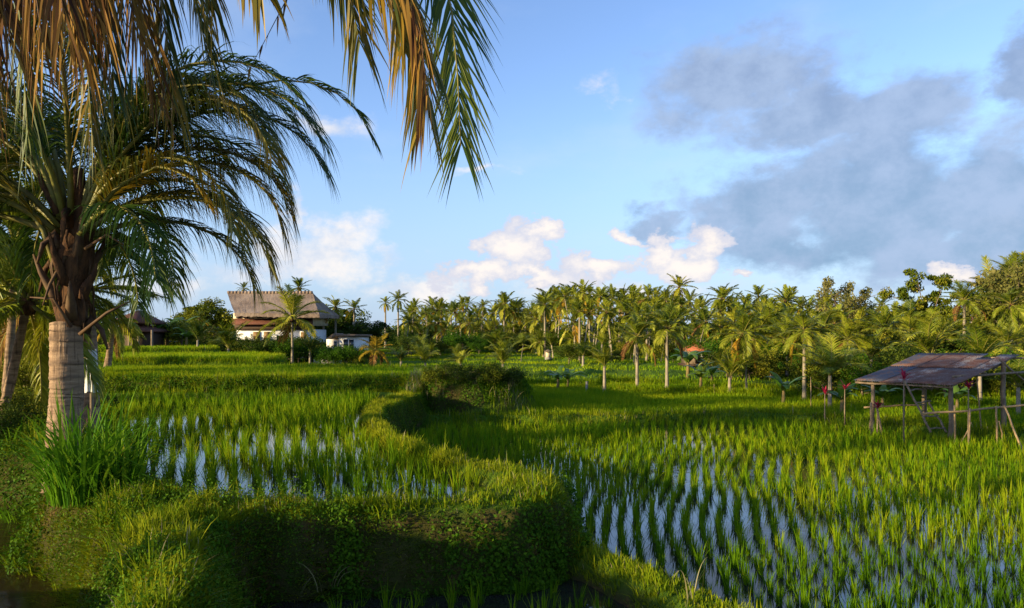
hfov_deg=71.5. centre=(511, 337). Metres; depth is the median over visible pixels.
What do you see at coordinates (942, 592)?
rice tuft
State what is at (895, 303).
coconut palm
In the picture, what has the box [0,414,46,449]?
tall grass clump
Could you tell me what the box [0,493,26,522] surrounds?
tall grass clump
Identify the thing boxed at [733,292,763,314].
coconut palm
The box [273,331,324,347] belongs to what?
leafy bush
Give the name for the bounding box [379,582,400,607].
rice tuft
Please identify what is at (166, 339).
banana plant
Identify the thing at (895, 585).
rice tuft
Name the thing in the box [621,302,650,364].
coconut palm
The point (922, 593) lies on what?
rice tuft
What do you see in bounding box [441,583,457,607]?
rice tuft
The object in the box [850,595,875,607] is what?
rice tuft
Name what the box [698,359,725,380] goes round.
banana plant
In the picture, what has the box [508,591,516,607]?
rice tuft
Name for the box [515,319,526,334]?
coconut palm
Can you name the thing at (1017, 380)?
coconut palm
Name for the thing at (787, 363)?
leafy bush
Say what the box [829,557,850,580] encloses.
rice tuft
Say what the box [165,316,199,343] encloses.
banana plant
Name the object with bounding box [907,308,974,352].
coconut palm
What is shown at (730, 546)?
rice tuft
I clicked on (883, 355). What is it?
leafy bush
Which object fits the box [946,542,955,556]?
rice tuft
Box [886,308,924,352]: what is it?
coconut palm
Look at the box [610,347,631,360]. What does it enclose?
leafy bush
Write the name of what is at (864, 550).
rice tuft
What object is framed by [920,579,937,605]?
rice tuft
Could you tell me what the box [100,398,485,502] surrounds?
paddy water
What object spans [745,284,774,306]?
coconut palm
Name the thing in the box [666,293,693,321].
coconut palm
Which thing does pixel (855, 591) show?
rice tuft
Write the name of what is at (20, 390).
leafy bush
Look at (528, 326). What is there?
coconut palm
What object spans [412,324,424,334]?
coconut palm
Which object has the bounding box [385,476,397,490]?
rice tuft
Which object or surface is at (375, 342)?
coconut palm
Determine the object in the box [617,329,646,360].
coconut palm
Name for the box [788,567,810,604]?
rice tuft
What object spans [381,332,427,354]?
leafy bush
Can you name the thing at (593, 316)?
coconut palm
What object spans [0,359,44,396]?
leafy bush
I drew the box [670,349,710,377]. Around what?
banana plant
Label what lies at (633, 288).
coconut palm
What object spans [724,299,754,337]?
coconut palm
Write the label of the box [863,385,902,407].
banana plant
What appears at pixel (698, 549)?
rice tuft
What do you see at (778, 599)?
rice tuft
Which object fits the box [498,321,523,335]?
coconut palm
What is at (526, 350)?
leafy bush
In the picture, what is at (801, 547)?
rice tuft
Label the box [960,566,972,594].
rice tuft
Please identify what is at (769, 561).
rice tuft
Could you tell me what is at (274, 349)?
leafy bush
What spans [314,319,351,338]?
broadleaf tree
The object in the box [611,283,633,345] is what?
coconut palm
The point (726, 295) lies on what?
coconut palm
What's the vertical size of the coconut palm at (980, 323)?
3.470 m
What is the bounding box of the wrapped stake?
[85,349,97,435]
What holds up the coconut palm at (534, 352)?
on the ground at (386, 562)
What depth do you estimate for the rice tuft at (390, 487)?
8.38 m
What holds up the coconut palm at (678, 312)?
on the ground at (386, 562)
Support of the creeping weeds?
on the ground at (386, 562)
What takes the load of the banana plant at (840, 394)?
on the ground at (386, 562)
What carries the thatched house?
on the ground at (386, 562)
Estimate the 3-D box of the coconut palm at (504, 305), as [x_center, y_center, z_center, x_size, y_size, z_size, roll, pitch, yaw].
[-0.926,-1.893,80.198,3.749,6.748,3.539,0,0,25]
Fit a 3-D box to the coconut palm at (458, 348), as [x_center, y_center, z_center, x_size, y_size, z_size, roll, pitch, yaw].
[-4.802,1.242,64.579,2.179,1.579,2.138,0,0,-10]
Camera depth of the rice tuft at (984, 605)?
6.39 m
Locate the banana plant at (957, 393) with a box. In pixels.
[936,385,975,407]
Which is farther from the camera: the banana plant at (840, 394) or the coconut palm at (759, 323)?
the coconut palm at (759, 323)
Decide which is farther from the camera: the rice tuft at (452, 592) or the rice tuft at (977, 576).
the rice tuft at (977, 576)
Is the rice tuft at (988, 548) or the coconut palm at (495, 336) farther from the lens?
the coconut palm at (495, 336)
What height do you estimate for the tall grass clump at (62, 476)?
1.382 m
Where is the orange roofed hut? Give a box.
[678,342,712,365]
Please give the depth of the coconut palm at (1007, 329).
34.30 m
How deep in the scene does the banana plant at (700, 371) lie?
31.44 m
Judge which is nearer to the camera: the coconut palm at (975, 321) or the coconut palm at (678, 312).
the coconut palm at (975, 321)
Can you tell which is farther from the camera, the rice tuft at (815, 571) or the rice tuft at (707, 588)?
the rice tuft at (815, 571)
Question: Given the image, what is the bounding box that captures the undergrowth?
[98,317,715,346]
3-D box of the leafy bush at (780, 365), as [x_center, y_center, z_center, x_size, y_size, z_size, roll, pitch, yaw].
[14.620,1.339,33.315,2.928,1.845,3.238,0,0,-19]
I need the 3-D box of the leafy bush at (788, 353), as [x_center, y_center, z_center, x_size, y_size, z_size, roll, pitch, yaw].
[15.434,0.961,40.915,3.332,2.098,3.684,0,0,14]
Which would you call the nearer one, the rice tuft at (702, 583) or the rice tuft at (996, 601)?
the rice tuft at (996, 601)
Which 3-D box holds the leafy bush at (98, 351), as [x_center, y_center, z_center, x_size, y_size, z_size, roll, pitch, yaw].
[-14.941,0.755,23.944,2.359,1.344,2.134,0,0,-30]
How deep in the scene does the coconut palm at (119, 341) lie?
31.88 m
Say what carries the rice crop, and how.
on the ground at (386, 562)
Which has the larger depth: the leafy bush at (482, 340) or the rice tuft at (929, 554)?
the leafy bush at (482, 340)
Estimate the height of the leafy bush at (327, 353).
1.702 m
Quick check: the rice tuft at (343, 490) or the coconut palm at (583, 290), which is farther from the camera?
the coconut palm at (583, 290)
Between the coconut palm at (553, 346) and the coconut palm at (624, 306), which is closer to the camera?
the coconut palm at (624, 306)
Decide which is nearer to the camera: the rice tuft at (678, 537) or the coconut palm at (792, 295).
the rice tuft at (678, 537)
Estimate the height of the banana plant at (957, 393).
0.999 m
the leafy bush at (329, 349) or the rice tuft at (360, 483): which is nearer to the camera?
the rice tuft at (360, 483)
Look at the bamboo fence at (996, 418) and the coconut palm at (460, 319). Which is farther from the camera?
the coconut palm at (460, 319)
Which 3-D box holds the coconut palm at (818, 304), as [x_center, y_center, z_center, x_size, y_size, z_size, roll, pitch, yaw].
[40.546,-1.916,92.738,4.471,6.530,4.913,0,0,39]
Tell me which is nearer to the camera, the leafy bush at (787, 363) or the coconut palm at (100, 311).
the coconut palm at (100, 311)
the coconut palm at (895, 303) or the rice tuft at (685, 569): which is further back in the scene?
the coconut palm at (895, 303)
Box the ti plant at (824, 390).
[820,386,828,419]
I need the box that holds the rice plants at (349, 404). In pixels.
[100,385,1023,607]
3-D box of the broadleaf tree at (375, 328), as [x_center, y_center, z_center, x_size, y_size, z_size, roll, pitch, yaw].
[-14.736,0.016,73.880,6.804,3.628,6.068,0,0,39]
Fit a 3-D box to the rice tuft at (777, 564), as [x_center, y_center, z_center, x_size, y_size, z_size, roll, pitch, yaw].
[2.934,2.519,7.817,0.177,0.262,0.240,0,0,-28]
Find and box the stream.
[0,512,74,607]
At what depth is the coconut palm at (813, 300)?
84.03 m
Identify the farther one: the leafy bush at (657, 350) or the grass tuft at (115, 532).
the leafy bush at (657, 350)
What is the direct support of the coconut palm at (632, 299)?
on the ground at (386, 562)
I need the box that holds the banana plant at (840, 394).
[817,379,856,411]
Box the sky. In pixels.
[0,0,1023,334]
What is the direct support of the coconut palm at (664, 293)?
on the ground at (386, 562)
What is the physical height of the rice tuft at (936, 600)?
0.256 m
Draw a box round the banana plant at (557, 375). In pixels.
[544,366,573,387]
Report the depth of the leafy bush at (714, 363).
38.82 m
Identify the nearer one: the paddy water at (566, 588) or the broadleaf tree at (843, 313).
the paddy water at (566, 588)
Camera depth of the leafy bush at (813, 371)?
26.84 m
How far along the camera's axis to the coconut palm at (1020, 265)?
48.88 m
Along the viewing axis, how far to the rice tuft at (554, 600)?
6.79 m
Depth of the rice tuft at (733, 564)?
8.05 m
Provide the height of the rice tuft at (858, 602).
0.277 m
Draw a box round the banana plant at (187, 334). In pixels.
[171,327,201,344]
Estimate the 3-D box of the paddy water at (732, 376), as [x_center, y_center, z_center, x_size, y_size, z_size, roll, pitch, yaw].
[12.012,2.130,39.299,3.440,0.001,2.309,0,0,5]
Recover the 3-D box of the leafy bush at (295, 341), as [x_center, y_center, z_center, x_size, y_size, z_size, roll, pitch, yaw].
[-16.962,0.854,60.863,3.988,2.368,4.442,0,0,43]
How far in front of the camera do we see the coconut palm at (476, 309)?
101.11 m
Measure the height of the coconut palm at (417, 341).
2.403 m
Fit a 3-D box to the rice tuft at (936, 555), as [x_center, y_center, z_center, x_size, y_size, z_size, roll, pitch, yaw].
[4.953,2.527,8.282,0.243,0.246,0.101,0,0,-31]
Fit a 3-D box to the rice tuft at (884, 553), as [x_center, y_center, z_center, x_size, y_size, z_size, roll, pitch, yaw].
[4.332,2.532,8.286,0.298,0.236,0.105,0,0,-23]
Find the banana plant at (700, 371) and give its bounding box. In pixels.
[681,362,718,386]
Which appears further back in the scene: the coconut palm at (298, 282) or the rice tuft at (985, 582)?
the coconut palm at (298, 282)
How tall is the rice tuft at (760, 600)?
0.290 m
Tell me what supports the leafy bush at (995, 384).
on the ground at (386, 562)
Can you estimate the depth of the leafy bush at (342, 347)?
55.51 m
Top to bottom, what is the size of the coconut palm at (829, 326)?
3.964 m
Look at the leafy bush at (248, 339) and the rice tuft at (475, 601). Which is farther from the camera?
the leafy bush at (248, 339)
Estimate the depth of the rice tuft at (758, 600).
6.84 m
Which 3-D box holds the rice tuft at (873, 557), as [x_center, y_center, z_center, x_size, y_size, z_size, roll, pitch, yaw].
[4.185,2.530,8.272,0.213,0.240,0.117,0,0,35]
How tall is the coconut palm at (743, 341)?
3.690 m
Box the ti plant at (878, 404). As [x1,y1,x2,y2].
[870,400,884,432]
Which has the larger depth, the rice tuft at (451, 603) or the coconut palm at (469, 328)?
the coconut palm at (469, 328)
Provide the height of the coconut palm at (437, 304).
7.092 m
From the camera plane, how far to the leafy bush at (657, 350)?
52.75 m
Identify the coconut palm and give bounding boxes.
[0,0,504,208]
[0,7,383,492]
[0,90,181,346]
[0,164,159,391]
[0,223,170,432]
[0,235,159,431]
[0,288,127,399]
[97,296,148,366]
[179,316,216,346]
[187,310,210,325]
[204,318,252,351]
[235,281,250,290]
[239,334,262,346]
[256,283,329,363]
[290,276,310,290]
[298,336,324,363]
[323,295,348,332]
[343,298,364,329]
[359,333,392,365]
[377,296,391,347]
[386,345,411,365]
[389,289,409,334]
[395,305,419,330]
[395,309,422,353]
[401,300,422,323]
[406,298,422,311]
[408,340,441,365]
[409,334,429,358]
[412,307,430,326]
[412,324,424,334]
[417,305,436,330]
[419,315,441,337]
[421,296,437,322]
[424,343,437,360]
[426,310,450,337]
[428,297,449,341]
[431,298,450,338]
[432,304,453,318]
[433,317,455,338]
[439,300,468,334]
[442,322,461,349]
[444,349,475,364]
[445,303,455,331]
[448,343,468,353]
[449,313,471,334]
[450,303,468,333]
[452,294,469,324]
[458,296,476,314]
[460,315,479,336]
[461,308,481,323]
[463,320,486,337]
[465,304,483,332]
[473,299,491,327]
[473,311,484,328]
[474,319,501,349]
[481,327,513,344]
[482,306,501,329]
[482,338,520,366]
[484,302,501,348]
[487,291,518,330]
[487,318,502,332]
[497,338,517,353]
[498,300,525,330]
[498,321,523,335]
[499,309,516,332]
[500,299,526,325]
[506,297,526,330]
[511,323,528,334]
[511,332,531,358]
[515,298,531,322]
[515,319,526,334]
[518,336,549,354]
[521,305,552,349]
[521,322,539,334]
[524,307,531,324]
[527,331,550,356]
[528,291,551,316]
[529,294,549,329]
[531,292,559,357]
[536,284,562,311]
[539,312,562,348]
[539,330,563,356]
[543,337,559,352]
[544,294,573,330]
[546,312,570,333]
[549,286,575,348]
[553,303,597,344]
[554,285,573,329]
[557,330,577,344]
[558,283,583,328]
[561,296,596,360]
[564,329,593,341]
[567,288,579,331]
[569,279,600,310]
[572,341,596,366]
[573,298,602,360]
[578,293,600,341]
[581,285,597,341]
[584,345,621,390]
[587,329,607,351]
[588,285,608,344]
[590,298,625,362]
[590,330,615,353]
[591,307,628,354]
[594,288,614,343]
[600,328,621,346]
[602,311,669,388]
[603,283,616,340]
[605,287,619,302]
[609,291,631,341]
[609,294,629,342]
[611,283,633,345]
[612,298,641,341]
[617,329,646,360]
[620,285,646,305]
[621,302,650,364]
[622,293,644,339]
[623,299,660,361]
[631,283,663,305]
[631,297,669,355]
[634,292,647,335]
[634,296,699,387]
[647,293,666,337]
[651,286,668,303]
[651,287,681,345]
[657,336,671,360]
[665,305,700,340]
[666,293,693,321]
[667,273,697,323]
[675,288,703,338]
[679,315,712,342]
[682,298,710,325]
[685,305,724,341]
[686,309,713,340]
[687,293,714,340]
[698,347,761,392]
[699,312,731,344]
[704,284,739,327]
[704,309,780,390]
[707,286,739,315]
[709,299,731,325]
[715,306,748,344]
[721,313,781,351]
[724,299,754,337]
[726,291,742,311]
[727,312,762,341]
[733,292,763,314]
[738,300,790,345]
[742,298,777,328]
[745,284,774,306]
[751,294,774,305]
[757,312,816,376]
[758,297,784,317]
[766,305,839,399]
[767,284,803,313]
[772,302,807,332]
[774,295,799,308]
[775,285,808,310]
[789,332,871,406]
[790,296,812,317]
[794,309,850,348]
[796,295,822,316]
[803,306,843,316]
[806,298,823,311]
[808,301,853,337]
[810,288,844,307]
[810,315,841,344]
[814,294,838,311]
[820,290,844,346]
[823,312,875,355]
[832,306,880,343]
[841,327,900,385]
[851,305,917,352]
[853,303,880,352]
[859,317,902,354]
[874,296,891,311]
[874,300,903,346]
[880,313,907,351]
[882,311,969,390]
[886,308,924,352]
[887,295,934,349]
[896,317,960,349]
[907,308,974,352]
[931,279,993,338]
[941,315,997,346]
[943,313,984,348]
[945,326,1021,400]
[956,255,1007,304]
[966,321,995,333]
[972,318,1002,354]
[974,286,1023,352]
[980,254,1012,294]
[982,319,1023,356]
[984,250,1022,283]
[985,355,1023,413]
[996,303,1023,353]
[1004,255,1023,350]
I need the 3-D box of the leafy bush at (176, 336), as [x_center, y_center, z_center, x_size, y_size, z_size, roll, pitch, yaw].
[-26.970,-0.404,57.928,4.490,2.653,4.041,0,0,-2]
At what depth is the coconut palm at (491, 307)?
86.78 m
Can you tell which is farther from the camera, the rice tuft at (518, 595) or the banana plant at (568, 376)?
the banana plant at (568, 376)
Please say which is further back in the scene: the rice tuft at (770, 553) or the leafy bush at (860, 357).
the leafy bush at (860, 357)
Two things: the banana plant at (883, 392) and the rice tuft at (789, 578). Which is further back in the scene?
the banana plant at (883, 392)
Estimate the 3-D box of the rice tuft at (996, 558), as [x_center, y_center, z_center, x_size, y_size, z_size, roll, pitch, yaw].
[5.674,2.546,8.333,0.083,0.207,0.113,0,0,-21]
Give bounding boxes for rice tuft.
[300,472,319,495]
[326,595,348,607]
[329,481,347,496]
[333,484,348,499]
[350,480,363,495]
[354,471,371,498]
[357,591,368,606]
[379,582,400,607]
[382,479,393,497]
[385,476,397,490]
[400,477,416,495]
[408,587,421,607]
[412,592,426,605]
[428,481,440,496]
[433,481,444,498]
[438,479,453,497]
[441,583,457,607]
[447,574,460,602]
[460,575,479,607]
[475,575,490,605]
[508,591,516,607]
[511,576,526,600]
[518,571,530,594]
[522,590,539,607]
[535,583,552,607]
[545,578,558,598]
[549,587,560,607]
[569,578,589,607]
[586,589,607,607]
[604,596,612,607]
[615,535,636,555]
[619,544,630,558]
[631,534,648,553]
[636,547,644,562]
[639,545,648,562]
[653,544,666,565]
[654,535,668,558]
[658,553,665,570]
[669,537,685,555]
[671,531,687,555]
[674,540,687,563]
[678,562,691,577]
[678,564,688,578]
[680,554,687,569]
[687,541,707,564]
[688,539,697,556]
[694,542,701,556]
[696,552,702,568]
[697,554,713,580]
[698,570,706,589]
[702,537,721,558]
[703,582,712,594]
[711,558,740,594]
[712,552,729,571]
[722,549,750,568]
[725,580,743,598]
[726,540,734,557]
[727,585,742,607]
[729,541,740,561]
[729,541,754,574]
[738,559,750,577]
[741,568,749,584]
[742,536,757,553]
[743,568,759,592]
[752,554,762,569]
[753,555,766,574]
[753,590,766,607]
[753,593,764,606]
[756,567,777,585]
[757,541,765,554]
[762,546,773,558]
[765,573,779,593]
[766,553,772,565]
[770,555,780,573]
[770,581,784,606]
[771,585,791,595]
[772,555,788,578]
[775,535,790,554]
[780,544,790,559]
[782,563,794,584]
[783,544,795,564]
[783,578,796,590]
[786,595,797,607]
[788,550,798,572]
[788,553,807,575]
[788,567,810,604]
[794,538,805,556]
[794,584,814,607]
[798,535,805,552]
[799,562,815,586]
[802,543,810,563]
[808,582,827,595]
[811,556,818,573]
[817,567,830,586]
[819,564,848,593]
[819,587,838,607]
[820,552,830,563]
[820,587,832,601]
[826,551,844,569]
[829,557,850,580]
[834,553,846,574]
[836,594,855,607]
[837,532,859,556]
[839,546,850,559]
[846,555,857,570]
[846,574,858,590]
[848,595,863,607]
[848,595,877,607]
[849,570,862,595]
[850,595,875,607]
[854,563,865,580]
[857,585,873,607]
[859,543,877,558]
[859,545,872,567]
[860,560,873,584]
[867,591,880,607]
[868,548,880,561]
[868,577,877,591]
[869,541,898,565]
[871,587,898,607]
[874,554,890,575]
[876,579,886,602]
[878,538,890,554]
[882,545,892,559]
[882,585,894,607]
[886,570,908,589]
[890,574,904,594]
[895,553,904,570]
[895,586,907,607]
[903,585,919,607]
[904,569,912,581]
[907,547,911,560]
[910,545,923,569]
[910,551,929,574]
[910,575,918,592]
[919,581,926,596]
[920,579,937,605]
[921,547,940,557]
[921,596,928,607]
[922,536,930,552]
[923,567,933,580]
[928,562,942,587]
[930,588,941,607]
[931,546,942,562]
[933,557,943,567]
[934,577,949,596]
[935,587,958,607]
[938,557,953,575]
[938,573,958,602]
[943,563,952,580]
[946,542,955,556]
[949,589,980,607]
[951,567,975,587]
[952,548,962,561]
[952,552,972,567]
[954,557,965,571]
[954,591,966,607]
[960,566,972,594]
[964,561,982,585]
[964,585,974,599]
[965,537,977,555]
[965,594,987,607]
[967,592,988,607]
[970,544,983,560]
[972,561,996,593]
[974,553,990,571]
[981,580,1004,607]
[983,582,1023,607]
[984,538,997,554]
[988,565,1019,587]
[991,547,999,559]
[991,561,1000,578]
[995,535,1017,552]
[997,568,1008,588]
[998,552,1019,573]
[1002,550,1011,566]
[1004,576,1023,597]
[1007,547,1018,557]
[1008,595,1023,607]
[1014,558,1023,579]
[1016,569,1023,584]
[1017,541,1023,564]
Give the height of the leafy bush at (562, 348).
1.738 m
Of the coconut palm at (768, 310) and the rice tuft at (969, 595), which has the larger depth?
the coconut palm at (768, 310)
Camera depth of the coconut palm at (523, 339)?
52.64 m
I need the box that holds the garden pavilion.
[107,310,169,345]
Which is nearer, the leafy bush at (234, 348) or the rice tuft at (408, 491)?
the rice tuft at (408, 491)
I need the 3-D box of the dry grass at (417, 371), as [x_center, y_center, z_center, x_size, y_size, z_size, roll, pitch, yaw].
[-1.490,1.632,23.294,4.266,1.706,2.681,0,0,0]
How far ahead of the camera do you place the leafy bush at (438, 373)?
22.50 m
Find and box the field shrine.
[544,349,551,359]
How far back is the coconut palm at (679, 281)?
87.75 m
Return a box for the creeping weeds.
[0,373,599,607]
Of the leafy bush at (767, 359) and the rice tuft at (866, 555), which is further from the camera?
the leafy bush at (767, 359)
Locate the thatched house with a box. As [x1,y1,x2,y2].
[227,291,338,357]
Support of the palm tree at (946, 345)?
on the ground at (386, 562)
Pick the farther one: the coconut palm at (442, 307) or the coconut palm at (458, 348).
the coconut palm at (442, 307)
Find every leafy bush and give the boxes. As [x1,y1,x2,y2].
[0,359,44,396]
[0,383,48,423]
[0,393,47,437]
[2,342,48,365]
[25,340,105,362]
[27,376,119,406]
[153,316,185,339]
[160,316,208,344]
[164,339,200,344]
[193,333,218,343]
[210,338,243,351]
[225,342,260,353]
[226,336,277,353]
[232,343,264,352]
[265,336,313,359]
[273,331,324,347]
[276,340,315,362]
[290,336,327,356]
[303,345,323,359]
[311,344,343,363]
[314,356,329,362]
[316,342,345,363]
[321,343,368,363]
[326,342,357,362]
[332,345,364,363]
[348,355,366,363]
[350,348,379,363]
[356,348,377,363]
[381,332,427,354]
[388,332,420,348]
[396,329,440,351]
[409,337,442,348]
[419,364,452,384]
[426,346,444,357]
[427,341,450,351]
[438,358,487,383]
[439,327,480,352]
[465,340,489,351]
[470,335,491,352]
[473,359,512,384]
[487,364,531,383]
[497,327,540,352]
[510,345,532,351]
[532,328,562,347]
[543,328,573,347]
[546,340,593,363]
[564,340,599,362]
[585,342,610,354]
[596,341,619,355]
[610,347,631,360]
[615,341,649,358]
[647,342,677,359]
[663,351,680,361]
[675,332,732,364]
[694,347,760,378]
[702,349,737,375]
[720,346,782,378]
[725,344,788,375]
[753,359,788,379]
[755,340,796,360]
[777,347,860,383]
[778,339,855,370]
[783,350,881,391]
[809,347,891,368]
[832,360,908,396]
[847,340,918,385]
[874,344,994,387]
[901,349,999,395]
[966,346,1023,361]
[970,348,1023,392]
[982,376,1019,393]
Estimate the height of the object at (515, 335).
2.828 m
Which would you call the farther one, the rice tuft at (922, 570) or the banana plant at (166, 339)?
the banana plant at (166, 339)
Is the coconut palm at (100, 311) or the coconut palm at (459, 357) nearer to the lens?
the coconut palm at (100, 311)
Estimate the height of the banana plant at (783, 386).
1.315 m
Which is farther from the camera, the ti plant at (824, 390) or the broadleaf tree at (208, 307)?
the broadleaf tree at (208, 307)
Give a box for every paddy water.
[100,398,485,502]
[259,422,1023,607]
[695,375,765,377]
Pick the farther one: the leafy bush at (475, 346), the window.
the leafy bush at (475, 346)
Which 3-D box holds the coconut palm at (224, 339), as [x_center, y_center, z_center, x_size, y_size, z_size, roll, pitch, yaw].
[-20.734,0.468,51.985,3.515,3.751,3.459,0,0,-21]
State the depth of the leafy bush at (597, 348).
57.74 m
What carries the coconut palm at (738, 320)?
on the ground at (386, 562)
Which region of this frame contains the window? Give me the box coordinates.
[343,339,353,347]
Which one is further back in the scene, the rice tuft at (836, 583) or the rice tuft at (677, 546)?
the rice tuft at (677, 546)
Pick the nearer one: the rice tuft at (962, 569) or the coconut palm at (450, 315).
the rice tuft at (962, 569)
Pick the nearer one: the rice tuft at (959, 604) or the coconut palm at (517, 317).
the rice tuft at (959, 604)
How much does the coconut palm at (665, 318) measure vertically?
4.225 m
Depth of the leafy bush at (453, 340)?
67.99 m
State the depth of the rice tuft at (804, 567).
7.80 m
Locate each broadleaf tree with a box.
[170,307,216,326]
[177,297,234,340]
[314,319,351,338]
[326,309,371,332]
[331,320,396,345]
[399,323,446,339]
[455,325,492,336]
[576,324,608,337]
[691,320,723,334]
[815,276,892,322]
[815,303,853,326]
[836,319,904,354]
[877,268,962,329]
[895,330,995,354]
[959,276,1023,355]
[962,261,1023,345]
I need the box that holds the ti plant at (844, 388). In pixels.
[839,379,850,424]
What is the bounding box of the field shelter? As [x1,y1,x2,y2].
[854,353,1023,437]
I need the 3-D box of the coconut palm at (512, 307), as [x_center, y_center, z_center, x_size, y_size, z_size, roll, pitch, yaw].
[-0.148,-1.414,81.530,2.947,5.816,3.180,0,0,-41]
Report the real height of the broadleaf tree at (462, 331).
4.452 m
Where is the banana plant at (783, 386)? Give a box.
[766,371,804,403]
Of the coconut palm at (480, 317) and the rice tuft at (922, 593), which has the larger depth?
the coconut palm at (480, 317)
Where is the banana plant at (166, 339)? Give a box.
[155,317,186,344]
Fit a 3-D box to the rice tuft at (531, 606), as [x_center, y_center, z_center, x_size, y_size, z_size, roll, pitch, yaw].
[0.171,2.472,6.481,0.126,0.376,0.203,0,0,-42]
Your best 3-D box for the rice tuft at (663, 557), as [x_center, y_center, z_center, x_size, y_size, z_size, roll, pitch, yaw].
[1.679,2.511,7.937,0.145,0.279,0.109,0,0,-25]
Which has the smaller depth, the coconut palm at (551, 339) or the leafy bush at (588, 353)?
the leafy bush at (588, 353)
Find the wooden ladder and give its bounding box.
[904,380,946,432]
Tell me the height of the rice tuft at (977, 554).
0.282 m
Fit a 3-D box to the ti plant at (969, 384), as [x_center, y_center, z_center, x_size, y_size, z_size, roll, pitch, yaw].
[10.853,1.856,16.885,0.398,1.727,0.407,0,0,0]
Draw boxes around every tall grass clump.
[0,379,226,507]
[0,402,186,505]
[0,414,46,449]
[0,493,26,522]
[72,404,230,491]
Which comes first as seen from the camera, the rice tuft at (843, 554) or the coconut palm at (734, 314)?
the rice tuft at (843, 554)
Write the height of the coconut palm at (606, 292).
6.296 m
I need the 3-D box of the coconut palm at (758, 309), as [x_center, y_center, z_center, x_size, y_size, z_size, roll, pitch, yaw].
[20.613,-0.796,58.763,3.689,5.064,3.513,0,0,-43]
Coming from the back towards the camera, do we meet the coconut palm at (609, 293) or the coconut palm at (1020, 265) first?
the coconut palm at (609, 293)
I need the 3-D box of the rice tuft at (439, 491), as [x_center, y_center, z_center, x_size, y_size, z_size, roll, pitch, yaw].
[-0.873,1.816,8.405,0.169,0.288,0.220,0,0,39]
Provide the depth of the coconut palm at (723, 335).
53.18 m
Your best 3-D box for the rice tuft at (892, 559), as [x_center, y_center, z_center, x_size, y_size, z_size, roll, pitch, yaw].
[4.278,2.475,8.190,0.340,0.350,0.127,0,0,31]
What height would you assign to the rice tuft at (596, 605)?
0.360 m
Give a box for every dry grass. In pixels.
[296,562,352,595]
[404,364,530,409]
[652,545,712,607]
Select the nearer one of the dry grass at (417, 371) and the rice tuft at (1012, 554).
the rice tuft at (1012, 554)
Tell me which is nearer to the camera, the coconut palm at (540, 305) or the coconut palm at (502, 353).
the coconut palm at (502, 353)
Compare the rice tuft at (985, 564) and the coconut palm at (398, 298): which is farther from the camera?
the coconut palm at (398, 298)
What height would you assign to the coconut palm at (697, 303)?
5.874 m
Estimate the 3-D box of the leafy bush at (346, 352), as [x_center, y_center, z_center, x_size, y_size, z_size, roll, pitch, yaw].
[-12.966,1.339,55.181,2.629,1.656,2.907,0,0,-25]
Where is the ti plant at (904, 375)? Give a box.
[897,368,911,442]
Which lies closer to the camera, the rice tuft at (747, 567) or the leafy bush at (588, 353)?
the rice tuft at (747, 567)
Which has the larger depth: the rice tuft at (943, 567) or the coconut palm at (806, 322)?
the coconut palm at (806, 322)
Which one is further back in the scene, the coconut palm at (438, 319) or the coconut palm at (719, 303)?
the coconut palm at (438, 319)
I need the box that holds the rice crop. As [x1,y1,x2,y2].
[3,344,1023,430]
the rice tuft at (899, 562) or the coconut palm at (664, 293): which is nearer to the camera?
the rice tuft at (899, 562)
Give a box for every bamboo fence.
[864,378,981,434]
[922,404,1023,448]
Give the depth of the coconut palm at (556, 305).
71.24 m
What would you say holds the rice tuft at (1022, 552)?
on the paddy water at (566, 588)
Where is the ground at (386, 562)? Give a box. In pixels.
[0,340,1023,607]
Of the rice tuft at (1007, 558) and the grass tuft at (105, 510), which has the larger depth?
the rice tuft at (1007, 558)
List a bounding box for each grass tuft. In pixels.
[67,486,147,527]
[75,510,170,551]
[92,533,196,584]
[370,496,410,518]
[518,475,568,502]
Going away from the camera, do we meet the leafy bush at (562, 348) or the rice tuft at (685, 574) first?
the rice tuft at (685, 574)
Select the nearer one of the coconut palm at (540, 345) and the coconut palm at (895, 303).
the coconut palm at (895, 303)
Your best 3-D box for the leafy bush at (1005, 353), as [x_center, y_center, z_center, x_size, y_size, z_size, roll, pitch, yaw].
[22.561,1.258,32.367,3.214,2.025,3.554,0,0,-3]
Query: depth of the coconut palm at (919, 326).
40.94 m
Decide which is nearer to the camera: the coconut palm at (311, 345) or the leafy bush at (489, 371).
the leafy bush at (489, 371)
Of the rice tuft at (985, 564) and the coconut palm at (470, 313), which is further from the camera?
the coconut palm at (470, 313)
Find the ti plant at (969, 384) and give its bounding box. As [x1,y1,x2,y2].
[957,380,973,443]
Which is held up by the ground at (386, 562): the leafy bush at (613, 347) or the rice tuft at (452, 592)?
the leafy bush at (613, 347)
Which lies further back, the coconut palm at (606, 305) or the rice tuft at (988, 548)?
the coconut palm at (606, 305)
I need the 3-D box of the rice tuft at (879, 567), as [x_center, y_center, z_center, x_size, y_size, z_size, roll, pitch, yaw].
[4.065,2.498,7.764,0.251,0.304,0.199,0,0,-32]
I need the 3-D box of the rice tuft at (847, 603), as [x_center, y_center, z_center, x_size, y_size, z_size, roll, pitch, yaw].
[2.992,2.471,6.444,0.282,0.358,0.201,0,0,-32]
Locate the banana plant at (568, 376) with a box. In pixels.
[562,368,584,386]
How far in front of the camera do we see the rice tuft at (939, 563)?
8.05 m
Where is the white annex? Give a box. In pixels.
[314,333,371,363]
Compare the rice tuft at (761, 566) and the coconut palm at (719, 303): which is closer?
the rice tuft at (761, 566)
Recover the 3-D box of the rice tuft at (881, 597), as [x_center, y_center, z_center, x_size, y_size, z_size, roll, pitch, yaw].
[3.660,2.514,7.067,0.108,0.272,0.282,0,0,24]
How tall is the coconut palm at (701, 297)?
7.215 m

